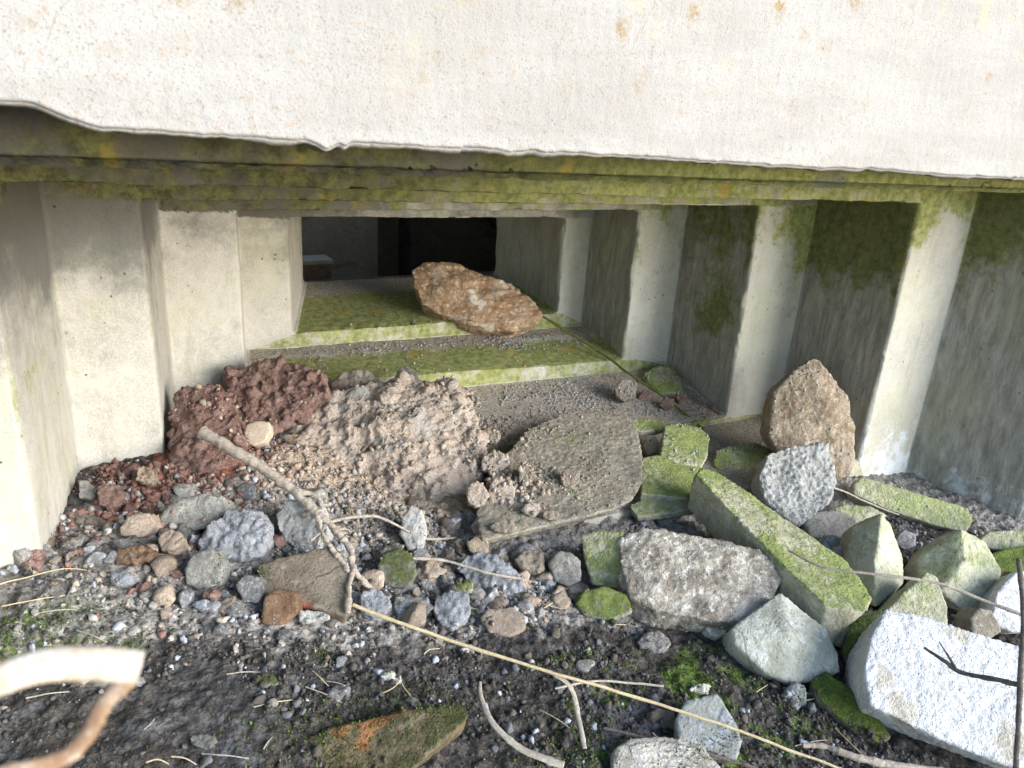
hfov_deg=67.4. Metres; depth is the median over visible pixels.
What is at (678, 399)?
brick crumb
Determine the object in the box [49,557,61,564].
stone
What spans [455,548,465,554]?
stone
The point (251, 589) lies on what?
stone
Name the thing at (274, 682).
mortar lump
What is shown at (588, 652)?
stone
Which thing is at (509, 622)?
stone
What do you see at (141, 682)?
stone
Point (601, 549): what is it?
mossy block
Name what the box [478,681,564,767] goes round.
dry leaf blade
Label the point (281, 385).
brick rubble clod
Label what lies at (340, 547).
stone
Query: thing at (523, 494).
coarse gravel
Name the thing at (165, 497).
brick crumb
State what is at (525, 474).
clod
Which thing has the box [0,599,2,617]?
stone
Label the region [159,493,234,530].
stone
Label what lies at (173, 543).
stone
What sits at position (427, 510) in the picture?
stone
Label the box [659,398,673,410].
brick crumb
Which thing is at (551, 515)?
clod
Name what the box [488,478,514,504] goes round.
clod
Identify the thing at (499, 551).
stone
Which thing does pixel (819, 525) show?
grey stone
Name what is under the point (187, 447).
brick rubble clod
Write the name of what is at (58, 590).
stone
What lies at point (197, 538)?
stone
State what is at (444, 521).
stone
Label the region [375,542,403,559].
stone
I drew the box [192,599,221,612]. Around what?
stone
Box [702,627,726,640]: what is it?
stone
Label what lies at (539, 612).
stone
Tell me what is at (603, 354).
twig
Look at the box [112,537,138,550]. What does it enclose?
stone
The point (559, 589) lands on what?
stone
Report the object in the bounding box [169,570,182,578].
brick crumb
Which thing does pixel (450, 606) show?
stone
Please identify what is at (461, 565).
root
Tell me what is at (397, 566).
stone
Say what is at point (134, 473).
stone
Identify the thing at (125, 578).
stone
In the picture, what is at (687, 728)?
grey slab
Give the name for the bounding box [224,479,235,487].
stone
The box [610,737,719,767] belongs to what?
flat stone
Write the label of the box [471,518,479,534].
clod
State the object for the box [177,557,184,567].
stone
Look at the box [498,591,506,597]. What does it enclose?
stone
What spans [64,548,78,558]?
stone
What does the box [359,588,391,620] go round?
mortar lump
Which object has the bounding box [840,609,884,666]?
mossy stone
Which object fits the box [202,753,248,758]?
straw
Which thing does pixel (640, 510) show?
mossy slab
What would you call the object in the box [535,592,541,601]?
stone
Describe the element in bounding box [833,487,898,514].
twig
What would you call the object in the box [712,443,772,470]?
mossy stone
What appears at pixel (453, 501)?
stone
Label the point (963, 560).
mossy wedge
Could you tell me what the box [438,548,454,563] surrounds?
stone
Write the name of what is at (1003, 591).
pale stone
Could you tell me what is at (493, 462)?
clod
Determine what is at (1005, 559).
mossy slab
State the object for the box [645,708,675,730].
stone
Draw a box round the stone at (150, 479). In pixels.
[136,466,158,486]
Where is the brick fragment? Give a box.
[262,589,302,624]
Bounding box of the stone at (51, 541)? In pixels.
[47,537,55,547]
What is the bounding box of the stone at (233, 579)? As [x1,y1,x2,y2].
[228,575,238,584]
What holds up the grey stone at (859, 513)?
on the ground
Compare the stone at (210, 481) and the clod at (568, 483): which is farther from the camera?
the clod at (568, 483)
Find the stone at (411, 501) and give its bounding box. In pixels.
[407,497,416,505]
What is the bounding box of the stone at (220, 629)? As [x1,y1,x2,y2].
[211,622,227,636]
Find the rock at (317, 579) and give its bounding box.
[258,547,347,622]
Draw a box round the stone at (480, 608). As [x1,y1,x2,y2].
[474,604,484,613]
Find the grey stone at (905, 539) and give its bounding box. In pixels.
[894,530,915,550]
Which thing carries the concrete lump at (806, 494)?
on the ground
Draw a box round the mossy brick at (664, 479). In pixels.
[637,455,700,502]
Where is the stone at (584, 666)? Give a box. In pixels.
[575,659,594,672]
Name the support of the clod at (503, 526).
on the mortar slab
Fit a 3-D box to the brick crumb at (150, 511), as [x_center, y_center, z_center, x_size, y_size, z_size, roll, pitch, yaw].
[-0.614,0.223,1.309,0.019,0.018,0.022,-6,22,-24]
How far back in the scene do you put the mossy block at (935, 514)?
1.98 m
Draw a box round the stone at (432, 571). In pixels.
[416,560,446,581]
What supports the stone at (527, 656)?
on the ground
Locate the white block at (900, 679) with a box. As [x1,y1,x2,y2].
[844,609,1023,767]
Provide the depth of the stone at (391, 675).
1.14 m
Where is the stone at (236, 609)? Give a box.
[219,590,247,617]
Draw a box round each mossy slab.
[630,500,693,520]
[631,418,665,435]
[807,671,890,745]
[978,530,1023,552]
[992,546,1023,577]
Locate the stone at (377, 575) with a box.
[357,569,384,590]
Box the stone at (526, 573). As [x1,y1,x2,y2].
[518,570,529,581]
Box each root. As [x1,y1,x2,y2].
[330,514,455,540]
[413,556,523,578]
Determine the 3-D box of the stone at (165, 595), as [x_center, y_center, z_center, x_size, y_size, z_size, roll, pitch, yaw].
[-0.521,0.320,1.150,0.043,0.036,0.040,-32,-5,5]
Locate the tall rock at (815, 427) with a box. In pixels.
[760,359,854,479]
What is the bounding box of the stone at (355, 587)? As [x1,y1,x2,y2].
[352,583,359,593]
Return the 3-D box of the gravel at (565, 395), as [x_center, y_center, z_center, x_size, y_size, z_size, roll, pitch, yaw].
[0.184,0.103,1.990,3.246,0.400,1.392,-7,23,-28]
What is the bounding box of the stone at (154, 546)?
[147,544,158,549]
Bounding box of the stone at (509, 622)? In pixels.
[480,607,525,637]
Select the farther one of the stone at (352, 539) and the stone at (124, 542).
the stone at (352, 539)
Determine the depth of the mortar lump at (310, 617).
1.19 m
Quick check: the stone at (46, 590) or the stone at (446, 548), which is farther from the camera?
the stone at (446, 548)
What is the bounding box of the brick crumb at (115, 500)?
[97,482,129,511]
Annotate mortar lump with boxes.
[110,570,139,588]
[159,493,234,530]
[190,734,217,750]
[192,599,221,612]
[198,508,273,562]
[253,673,278,687]
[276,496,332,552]
[298,610,329,624]
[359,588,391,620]
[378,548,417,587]
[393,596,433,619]
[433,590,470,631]
[456,552,526,596]
[514,549,544,574]
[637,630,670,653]
[689,683,710,694]
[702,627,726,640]
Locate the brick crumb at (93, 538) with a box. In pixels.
[87,535,101,542]
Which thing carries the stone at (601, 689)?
on the ground
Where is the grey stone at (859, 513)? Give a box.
[829,504,886,522]
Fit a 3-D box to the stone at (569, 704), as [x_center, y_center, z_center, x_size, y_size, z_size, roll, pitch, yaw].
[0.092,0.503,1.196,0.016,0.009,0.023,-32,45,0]
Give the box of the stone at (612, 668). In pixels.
[607,664,616,671]
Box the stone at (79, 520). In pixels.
[74,516,85,524]
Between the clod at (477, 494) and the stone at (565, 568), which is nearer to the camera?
the stone at (565, 568)
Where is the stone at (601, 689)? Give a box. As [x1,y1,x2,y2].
[597,682,606,691]
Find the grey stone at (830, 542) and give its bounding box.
[818,535,840,549]
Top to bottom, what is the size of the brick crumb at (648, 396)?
0.051 m
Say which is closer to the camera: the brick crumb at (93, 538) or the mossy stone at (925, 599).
the brick crumb at (93, 538)
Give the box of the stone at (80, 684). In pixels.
[73,682,86,686]
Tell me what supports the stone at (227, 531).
on the ground
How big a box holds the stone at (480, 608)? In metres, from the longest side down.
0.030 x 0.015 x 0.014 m
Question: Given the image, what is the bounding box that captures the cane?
[0,646,144,767]
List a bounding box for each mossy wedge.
[839,514,902,606]
[903,530,1000,611]
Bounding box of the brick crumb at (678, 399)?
[674,392,686,403]
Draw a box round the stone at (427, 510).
[420,507,429,514]
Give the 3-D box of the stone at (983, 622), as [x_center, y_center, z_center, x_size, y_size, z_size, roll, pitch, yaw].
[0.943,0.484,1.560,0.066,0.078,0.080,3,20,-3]
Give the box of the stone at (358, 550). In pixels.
[347,546,362,556]
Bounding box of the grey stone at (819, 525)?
[799,510,856,540]
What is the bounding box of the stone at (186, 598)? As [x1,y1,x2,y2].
[177,588,194,608]
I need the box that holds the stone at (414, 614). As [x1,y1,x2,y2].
[401,602,425,629]
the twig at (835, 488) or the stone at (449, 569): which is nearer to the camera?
the stone at (449, 569)
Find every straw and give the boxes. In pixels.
[0,568,87,584]
[2,595,64,606]
[26,691,69,698]
[33,609,75,614]
[76,630,107,642]
[146,759,168,763]
[171,756,195,764]
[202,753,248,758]
[226,671,258,674]
[254,699,292,707]
[305,686,341,702]
[312,671,328,686]
[539,710,569,727]
[554,680,663,689]
[835,728,862,754]
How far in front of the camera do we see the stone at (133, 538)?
1.23 m
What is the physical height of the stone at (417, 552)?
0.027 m
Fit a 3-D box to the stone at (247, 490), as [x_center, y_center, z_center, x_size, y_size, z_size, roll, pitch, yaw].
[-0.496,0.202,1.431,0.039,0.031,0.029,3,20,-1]
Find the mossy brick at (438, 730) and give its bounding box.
[308,705,467,767]
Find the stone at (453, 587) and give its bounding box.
[440,584,470,600]
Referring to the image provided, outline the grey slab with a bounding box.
[673,694,741,762]
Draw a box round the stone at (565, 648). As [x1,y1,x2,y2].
[563,645,568,652]
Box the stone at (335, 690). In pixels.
[325,684,350,701]
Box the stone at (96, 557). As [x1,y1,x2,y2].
[83,550,106,564]
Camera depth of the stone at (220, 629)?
1.12 m
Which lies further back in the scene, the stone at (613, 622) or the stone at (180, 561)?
the stone at (613, 622)
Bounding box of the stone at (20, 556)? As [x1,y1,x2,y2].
[13,547,31,568]
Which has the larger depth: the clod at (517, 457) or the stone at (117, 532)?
the clod at (517, 457)
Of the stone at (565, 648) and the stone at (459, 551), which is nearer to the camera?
the stone at (565, 648)
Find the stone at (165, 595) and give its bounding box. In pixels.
[152,585,176,607]
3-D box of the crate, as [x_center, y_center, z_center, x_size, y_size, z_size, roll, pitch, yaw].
[-0.973,-0.485,3.729,0.181,0.256,0.140,-7,23,-28]
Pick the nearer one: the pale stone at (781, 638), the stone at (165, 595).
the stone at (165, 595)
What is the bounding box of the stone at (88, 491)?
[78,480,97,500]
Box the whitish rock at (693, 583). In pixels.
[612,527,781,632]
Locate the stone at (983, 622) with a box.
[954,608,1000,637]
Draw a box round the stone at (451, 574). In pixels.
[444,572,455,581]
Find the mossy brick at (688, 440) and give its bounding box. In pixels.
[658,423,709,467]
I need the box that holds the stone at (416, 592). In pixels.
[412,587,420,596]
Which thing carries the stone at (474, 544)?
on the ground
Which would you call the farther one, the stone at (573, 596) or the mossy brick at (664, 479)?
the mossy brick at (664, 479)
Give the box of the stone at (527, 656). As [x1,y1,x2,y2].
[524,652,531,659]
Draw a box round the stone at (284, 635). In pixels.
[275,629,292,642]
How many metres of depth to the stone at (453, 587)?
1.36 m
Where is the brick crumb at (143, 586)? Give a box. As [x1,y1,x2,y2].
[135,581,152,593]
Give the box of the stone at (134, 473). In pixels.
[131,469,137,476]
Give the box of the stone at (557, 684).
[554,681,564,693]
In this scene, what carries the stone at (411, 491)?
on the ground
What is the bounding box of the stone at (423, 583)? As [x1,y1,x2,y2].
[419,578,429,589]
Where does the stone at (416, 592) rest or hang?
on the ground
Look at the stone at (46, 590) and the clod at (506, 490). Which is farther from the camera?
the clod at (506, 490)
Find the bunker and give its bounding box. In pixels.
[0,0,1023,567]
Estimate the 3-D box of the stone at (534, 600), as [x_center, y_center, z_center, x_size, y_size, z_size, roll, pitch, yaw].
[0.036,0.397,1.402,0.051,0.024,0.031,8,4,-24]
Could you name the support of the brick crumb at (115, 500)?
on the ground
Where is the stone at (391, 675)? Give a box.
[380,671,401,683]
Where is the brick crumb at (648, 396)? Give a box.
[638,390,653,402]
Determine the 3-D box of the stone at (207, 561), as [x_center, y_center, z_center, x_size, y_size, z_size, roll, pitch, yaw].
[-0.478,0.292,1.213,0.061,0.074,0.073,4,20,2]
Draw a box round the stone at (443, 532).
[441,529,446,535]
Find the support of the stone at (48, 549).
on the ground
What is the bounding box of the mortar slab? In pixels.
[477,411,642,542]
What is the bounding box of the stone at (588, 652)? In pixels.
[586,649,591,655]
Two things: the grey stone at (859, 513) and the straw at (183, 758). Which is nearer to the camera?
the straw at (183, 758)
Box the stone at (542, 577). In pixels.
[535,571,551,584]
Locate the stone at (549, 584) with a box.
[543,576,557,592]
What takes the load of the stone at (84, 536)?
on the ground
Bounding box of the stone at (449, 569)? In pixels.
[442,565,453,574]
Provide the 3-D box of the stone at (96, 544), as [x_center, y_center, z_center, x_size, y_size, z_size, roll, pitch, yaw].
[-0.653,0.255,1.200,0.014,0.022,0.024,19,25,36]
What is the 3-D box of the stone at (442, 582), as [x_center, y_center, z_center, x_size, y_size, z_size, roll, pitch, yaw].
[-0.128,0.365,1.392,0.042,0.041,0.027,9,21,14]
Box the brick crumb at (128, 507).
[122,503,134,512]
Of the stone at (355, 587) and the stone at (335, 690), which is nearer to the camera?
the stone at (335, 690)
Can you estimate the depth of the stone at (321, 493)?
1.49 m
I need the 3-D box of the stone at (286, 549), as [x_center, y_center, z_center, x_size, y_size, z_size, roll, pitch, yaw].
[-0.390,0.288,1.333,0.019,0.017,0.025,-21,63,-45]
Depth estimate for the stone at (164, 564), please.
1.18 m
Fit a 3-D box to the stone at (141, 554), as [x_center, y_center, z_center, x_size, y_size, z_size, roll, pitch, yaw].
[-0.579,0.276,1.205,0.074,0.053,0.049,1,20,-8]
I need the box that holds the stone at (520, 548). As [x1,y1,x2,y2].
[513,543,534,553]
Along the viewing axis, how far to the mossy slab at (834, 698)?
1.30 m
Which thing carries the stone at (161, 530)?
on the ground
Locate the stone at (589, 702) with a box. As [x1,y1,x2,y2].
[586,699,592,705]
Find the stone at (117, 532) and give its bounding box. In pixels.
[113,529,126,537]
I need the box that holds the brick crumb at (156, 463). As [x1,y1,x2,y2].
[152,461,160,467]
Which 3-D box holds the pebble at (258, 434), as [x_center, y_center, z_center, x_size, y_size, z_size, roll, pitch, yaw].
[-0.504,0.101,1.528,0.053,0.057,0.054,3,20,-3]
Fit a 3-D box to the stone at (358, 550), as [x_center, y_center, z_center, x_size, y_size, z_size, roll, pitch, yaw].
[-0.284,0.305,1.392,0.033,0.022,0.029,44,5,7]
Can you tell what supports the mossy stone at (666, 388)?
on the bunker
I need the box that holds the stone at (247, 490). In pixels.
[235,483,255,500]
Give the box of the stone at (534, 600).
[520,593,541,606]
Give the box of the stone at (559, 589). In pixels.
[551,586,565,594]
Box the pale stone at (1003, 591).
[978,571,1023,633]
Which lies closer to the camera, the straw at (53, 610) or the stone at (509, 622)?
the straw at (53, 610)
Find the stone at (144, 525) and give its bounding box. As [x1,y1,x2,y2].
[119,513,163,537]
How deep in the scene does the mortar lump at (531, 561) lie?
1.48 m
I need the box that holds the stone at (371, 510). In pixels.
[367,508,376,514]
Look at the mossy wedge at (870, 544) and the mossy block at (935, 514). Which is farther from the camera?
the mossy block at (935, 514)
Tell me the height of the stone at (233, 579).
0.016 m
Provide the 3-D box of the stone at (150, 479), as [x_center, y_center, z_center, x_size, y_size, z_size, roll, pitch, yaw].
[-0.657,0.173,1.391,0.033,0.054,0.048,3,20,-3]
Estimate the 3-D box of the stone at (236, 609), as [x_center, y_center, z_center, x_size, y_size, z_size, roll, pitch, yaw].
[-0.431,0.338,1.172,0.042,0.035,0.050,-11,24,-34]
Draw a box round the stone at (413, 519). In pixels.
[399,505,426,550]
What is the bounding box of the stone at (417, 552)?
[411,548,425,561]
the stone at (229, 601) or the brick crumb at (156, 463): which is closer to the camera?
the stone at (229, 601)
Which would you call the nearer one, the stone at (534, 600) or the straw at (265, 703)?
the straw at (265, 703)
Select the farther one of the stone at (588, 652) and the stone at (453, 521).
the stone at (453, 521)
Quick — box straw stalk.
[351,603,839,767]
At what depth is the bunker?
1.31 m
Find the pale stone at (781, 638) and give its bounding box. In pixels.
[722,593,839,683]
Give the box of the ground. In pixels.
[0,422,1023,767]
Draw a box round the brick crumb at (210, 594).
[202,588,221,601]
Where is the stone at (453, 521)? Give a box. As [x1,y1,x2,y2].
[449,517,460,527]
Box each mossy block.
[581,530,623,588]
[846,477,971,531]
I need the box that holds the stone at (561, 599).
[550,591,571,608]
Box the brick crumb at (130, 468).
[125,463,139,474]
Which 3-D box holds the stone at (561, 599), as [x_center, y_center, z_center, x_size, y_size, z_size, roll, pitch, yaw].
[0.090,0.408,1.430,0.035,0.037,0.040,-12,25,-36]
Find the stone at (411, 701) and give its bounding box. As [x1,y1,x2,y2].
[404,696,420,707]
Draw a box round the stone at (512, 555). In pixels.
[509,551,518,561]
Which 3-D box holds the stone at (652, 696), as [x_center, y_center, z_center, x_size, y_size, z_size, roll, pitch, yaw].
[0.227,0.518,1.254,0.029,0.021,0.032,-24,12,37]
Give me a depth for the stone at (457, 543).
1.50 m
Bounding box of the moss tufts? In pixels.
[0,553,816,767]
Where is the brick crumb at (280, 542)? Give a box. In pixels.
[273,533,289,550]
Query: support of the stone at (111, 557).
on the ground
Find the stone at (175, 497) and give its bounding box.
[169,493,181,501]
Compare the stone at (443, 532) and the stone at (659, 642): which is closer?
the stone at (659, 642)
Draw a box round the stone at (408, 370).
[395,366,418,379]
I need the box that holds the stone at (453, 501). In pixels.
[451,498,455,504]
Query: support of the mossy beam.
on the ground
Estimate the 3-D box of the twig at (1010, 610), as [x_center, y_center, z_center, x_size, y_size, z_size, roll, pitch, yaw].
[0.748,0.378,1.443,0.440,0.036,0.040,10,21,16]
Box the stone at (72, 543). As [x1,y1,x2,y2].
[59,537,84,550]
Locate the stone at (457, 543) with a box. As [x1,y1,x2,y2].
[448,537,466,550]
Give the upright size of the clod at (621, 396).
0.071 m
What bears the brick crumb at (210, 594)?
on the ground
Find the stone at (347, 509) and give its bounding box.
[343,506,351,514]
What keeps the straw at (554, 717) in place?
on the ground
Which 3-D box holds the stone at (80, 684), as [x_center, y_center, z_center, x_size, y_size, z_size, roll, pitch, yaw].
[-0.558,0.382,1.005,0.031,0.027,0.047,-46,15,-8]
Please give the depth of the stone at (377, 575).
1.32 m
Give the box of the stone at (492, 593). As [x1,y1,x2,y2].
[483,587,498,603]
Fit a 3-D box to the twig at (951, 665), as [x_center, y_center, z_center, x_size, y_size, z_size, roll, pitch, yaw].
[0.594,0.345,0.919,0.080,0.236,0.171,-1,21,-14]
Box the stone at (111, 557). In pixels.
[103,550,116,563]
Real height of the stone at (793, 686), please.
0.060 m
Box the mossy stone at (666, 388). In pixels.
[643,365,682,395]
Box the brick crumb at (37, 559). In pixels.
[20,549,46,570]
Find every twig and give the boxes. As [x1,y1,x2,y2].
[542,316,703,428]
[788,550,1019,615]
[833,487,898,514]
[924,558,1023,767]
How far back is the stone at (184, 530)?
1.27 m
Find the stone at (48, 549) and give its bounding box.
[43,544,53,556]
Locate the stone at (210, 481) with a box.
[207,478,216,483]
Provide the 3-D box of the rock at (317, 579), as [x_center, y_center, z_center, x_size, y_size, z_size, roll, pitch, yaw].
[-0.340,0.338,1.255,0.145,0.106,0.136,-1,21,-13]
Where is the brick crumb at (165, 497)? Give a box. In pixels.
[161,494,169,501]
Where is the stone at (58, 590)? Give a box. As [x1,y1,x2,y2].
[48,580,67,599]
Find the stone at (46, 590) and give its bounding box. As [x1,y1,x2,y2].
[40,587,49,596]
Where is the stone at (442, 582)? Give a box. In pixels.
[436,574,450,588]
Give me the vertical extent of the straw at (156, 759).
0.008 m
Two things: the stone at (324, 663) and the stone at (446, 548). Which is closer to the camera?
the stone at (324, 663)
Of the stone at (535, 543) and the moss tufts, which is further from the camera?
the stone at (535, 543)
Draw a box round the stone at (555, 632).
[551,627,559,638]
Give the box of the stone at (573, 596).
[568,593,579,600]
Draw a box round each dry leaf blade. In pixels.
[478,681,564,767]
[550,670,586,748]
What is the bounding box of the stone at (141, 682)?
[136,677,145,686]
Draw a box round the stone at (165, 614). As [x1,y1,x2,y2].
[160,609,173,619]
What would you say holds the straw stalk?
on the ground
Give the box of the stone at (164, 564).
[150,554,177,576]
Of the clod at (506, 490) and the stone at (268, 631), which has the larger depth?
the clod at (506, 490)
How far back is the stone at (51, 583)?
1.10 m
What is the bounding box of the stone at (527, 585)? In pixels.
[520,574,530,589]
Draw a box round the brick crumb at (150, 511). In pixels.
[146,509,157,514]
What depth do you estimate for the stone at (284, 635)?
1.15 m
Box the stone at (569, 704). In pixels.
[565,701,574,712]
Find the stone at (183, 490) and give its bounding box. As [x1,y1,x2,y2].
[172,483,197,498]
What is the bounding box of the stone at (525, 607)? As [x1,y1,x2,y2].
[515,600,534,615]
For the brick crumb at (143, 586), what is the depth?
1.15 m
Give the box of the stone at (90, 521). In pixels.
[84,517,98,525]
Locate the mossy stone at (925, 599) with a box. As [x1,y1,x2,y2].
[878,573,947,623]
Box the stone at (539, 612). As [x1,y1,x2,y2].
[535,608,544,617]
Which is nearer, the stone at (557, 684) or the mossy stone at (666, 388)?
the stone at (557, 684)
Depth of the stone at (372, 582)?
1.31 m
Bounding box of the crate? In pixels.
[302,255,333,279]
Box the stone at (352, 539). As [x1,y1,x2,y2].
[348,535,358,545]
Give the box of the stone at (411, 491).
[408,488,415,494]
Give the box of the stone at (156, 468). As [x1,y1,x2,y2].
[153,466,159,471]
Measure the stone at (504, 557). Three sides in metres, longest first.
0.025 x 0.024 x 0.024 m
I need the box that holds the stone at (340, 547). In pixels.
[334,543,347,558]
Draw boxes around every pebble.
[244,421,273,447]
[642,436,658,455]
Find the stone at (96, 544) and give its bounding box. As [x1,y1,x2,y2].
[85,540,100,550]
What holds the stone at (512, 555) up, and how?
on the ground
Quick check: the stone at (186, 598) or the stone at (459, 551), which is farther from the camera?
the stone at (459, 551)
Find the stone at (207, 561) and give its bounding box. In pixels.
[185,549,229,589]
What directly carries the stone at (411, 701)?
on the ground
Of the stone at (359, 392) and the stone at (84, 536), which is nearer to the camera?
the stone at (84, 536)
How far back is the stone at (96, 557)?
1.17 m
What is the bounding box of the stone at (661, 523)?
[656,519,666,527]
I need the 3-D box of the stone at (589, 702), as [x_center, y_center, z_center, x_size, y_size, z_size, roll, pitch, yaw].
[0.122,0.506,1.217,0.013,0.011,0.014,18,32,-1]
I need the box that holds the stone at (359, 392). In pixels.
[346,385,369,399]
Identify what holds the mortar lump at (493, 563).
on the ground
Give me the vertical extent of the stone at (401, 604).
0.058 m
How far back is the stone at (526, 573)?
1.45 m
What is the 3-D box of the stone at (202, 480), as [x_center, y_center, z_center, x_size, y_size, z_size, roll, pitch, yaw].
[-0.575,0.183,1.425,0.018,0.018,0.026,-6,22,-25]
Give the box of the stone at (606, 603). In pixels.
[575,587,631,620]
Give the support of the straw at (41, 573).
on the ground
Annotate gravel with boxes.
[97,313,928,644]
[117,344,565,537]
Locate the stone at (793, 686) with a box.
[780,681,806,709]
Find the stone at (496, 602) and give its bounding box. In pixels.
[488,597,506,608]
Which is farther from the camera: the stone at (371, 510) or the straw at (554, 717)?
the stone at (371, 510)
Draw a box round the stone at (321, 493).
[307,487,327,499]
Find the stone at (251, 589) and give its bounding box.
[236,575,267,602]
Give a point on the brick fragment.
(281, 606)
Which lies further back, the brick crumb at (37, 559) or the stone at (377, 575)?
the stone at (377, 575)
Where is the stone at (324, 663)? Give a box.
[322,660,327,666]
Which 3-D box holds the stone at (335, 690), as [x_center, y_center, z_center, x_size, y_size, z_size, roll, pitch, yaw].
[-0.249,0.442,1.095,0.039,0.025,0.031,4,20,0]
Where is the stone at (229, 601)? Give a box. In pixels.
[217,596,237,615]
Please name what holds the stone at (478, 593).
on the ground
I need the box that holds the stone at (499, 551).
[492,547,507,557]
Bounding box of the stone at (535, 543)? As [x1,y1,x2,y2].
[527,539,540,550]
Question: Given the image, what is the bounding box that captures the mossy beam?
[687,468,871,647]
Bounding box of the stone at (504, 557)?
[499,554,508,561]
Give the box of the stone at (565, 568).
[548,551,580,586]
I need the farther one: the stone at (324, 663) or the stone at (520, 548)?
the stone at (520, 548)
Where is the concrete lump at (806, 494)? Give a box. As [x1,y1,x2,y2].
[750,442,836,526]
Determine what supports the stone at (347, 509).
on the ground
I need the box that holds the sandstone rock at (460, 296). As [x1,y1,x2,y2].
[412,262,542,337]
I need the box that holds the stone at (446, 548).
[442,545,454,552]
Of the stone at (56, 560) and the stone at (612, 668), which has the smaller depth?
the stone at (56, 560)
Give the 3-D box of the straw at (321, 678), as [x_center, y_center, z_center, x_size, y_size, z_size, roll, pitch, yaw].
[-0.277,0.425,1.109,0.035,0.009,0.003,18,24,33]
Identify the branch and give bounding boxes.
[197,426,373,614]
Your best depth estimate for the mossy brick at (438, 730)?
1.03 m
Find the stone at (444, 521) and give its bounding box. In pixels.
[440,516,461,531]
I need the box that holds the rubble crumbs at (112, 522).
[0,420,1007,767]
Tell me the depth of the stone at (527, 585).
1.43 m
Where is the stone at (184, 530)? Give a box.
[176,523,199,539]
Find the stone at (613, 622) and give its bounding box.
[609,619,617,625]
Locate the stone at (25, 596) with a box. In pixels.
[17,592,32,606]
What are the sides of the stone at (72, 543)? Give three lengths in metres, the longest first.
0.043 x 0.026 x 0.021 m
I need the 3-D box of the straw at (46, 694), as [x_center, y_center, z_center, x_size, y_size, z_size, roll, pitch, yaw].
[-0.583,0.390,0.965,0.047,0.006,0.006,-7,23,-28]
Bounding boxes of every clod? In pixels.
[162,384,250,475]
[223,354,331,434]
[293,370,489,501]
[331,369,380,389]
[466,481,489,509]
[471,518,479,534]
[481,452,509,473]
[483,428,500,444]
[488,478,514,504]
[490,519,515,534]
[506,449,527,467]
[518,466,535,486]
[521,501,539,517]
[542,509,558,520]
[560,468,579,488]
[614,379,636,402]
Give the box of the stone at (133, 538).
[127,535,140,542]
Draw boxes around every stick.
[603,727,757,767]
[802,742,942,767]
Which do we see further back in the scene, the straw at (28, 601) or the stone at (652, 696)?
the stone at (652, 696)
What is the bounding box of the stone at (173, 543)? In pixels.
[158,529,188,556]
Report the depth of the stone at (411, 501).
1.61 m
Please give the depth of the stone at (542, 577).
1.47 m
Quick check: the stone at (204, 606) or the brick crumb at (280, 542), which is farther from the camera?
the brick crumb at (280, 542)
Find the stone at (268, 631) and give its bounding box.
[264,628,273,635]
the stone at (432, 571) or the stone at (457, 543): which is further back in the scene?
the stone at (457, 543)
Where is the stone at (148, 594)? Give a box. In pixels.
[139,589,155,602]
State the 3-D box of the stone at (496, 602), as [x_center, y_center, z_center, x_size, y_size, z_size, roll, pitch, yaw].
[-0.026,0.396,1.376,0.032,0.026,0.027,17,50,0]
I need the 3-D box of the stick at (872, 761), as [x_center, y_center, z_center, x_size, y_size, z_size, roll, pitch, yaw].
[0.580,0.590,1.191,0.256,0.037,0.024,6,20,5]
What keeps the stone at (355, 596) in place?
on the ground
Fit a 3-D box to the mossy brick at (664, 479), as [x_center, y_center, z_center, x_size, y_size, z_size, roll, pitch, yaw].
[0.377,0.240,1.825,0.160,0.083,0.172,5,20,3]
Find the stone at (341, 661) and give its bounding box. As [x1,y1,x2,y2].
[336,656,347,667]
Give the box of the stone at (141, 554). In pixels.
[115,544,163,565]
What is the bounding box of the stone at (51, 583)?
[47,579,58,587]
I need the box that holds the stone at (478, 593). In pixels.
[470,587,485,600]
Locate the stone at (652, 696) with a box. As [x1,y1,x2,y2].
[647,693,658,708]
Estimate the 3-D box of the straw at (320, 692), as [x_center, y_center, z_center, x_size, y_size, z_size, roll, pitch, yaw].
[-0.265,0.440,1.085,0.059,0.016,0.002,8,20,11]
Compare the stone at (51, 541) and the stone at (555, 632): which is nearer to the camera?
the stone at (51, 541)
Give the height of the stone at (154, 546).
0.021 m
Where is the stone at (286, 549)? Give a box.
[281,544,293,553]
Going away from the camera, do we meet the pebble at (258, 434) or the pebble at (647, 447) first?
the pebble at (258, 434)
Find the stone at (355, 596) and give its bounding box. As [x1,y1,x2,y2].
[351,592,359,604]
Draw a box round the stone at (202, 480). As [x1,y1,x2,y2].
[197,477,206,487]
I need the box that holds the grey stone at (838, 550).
[832,545,843,555]
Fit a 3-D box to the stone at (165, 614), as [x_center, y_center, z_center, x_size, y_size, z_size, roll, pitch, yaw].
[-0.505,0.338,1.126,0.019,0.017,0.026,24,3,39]
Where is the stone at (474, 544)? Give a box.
[466,537,488,553]
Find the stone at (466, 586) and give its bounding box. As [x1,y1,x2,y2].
[455,580,473,594]
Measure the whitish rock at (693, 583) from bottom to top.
0.188 m
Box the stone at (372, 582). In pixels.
[361,578,376,590]
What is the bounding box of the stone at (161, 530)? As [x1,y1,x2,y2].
[158,528,167,535]
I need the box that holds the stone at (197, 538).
[194,534,199,545]
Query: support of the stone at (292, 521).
on the ground
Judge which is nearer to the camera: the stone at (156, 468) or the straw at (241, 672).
the straw at (241, 672)
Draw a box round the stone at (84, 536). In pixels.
[75,533,89,543]
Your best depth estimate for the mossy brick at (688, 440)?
1.93 m
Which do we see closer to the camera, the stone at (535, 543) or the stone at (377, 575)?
the stone at (377, 575)

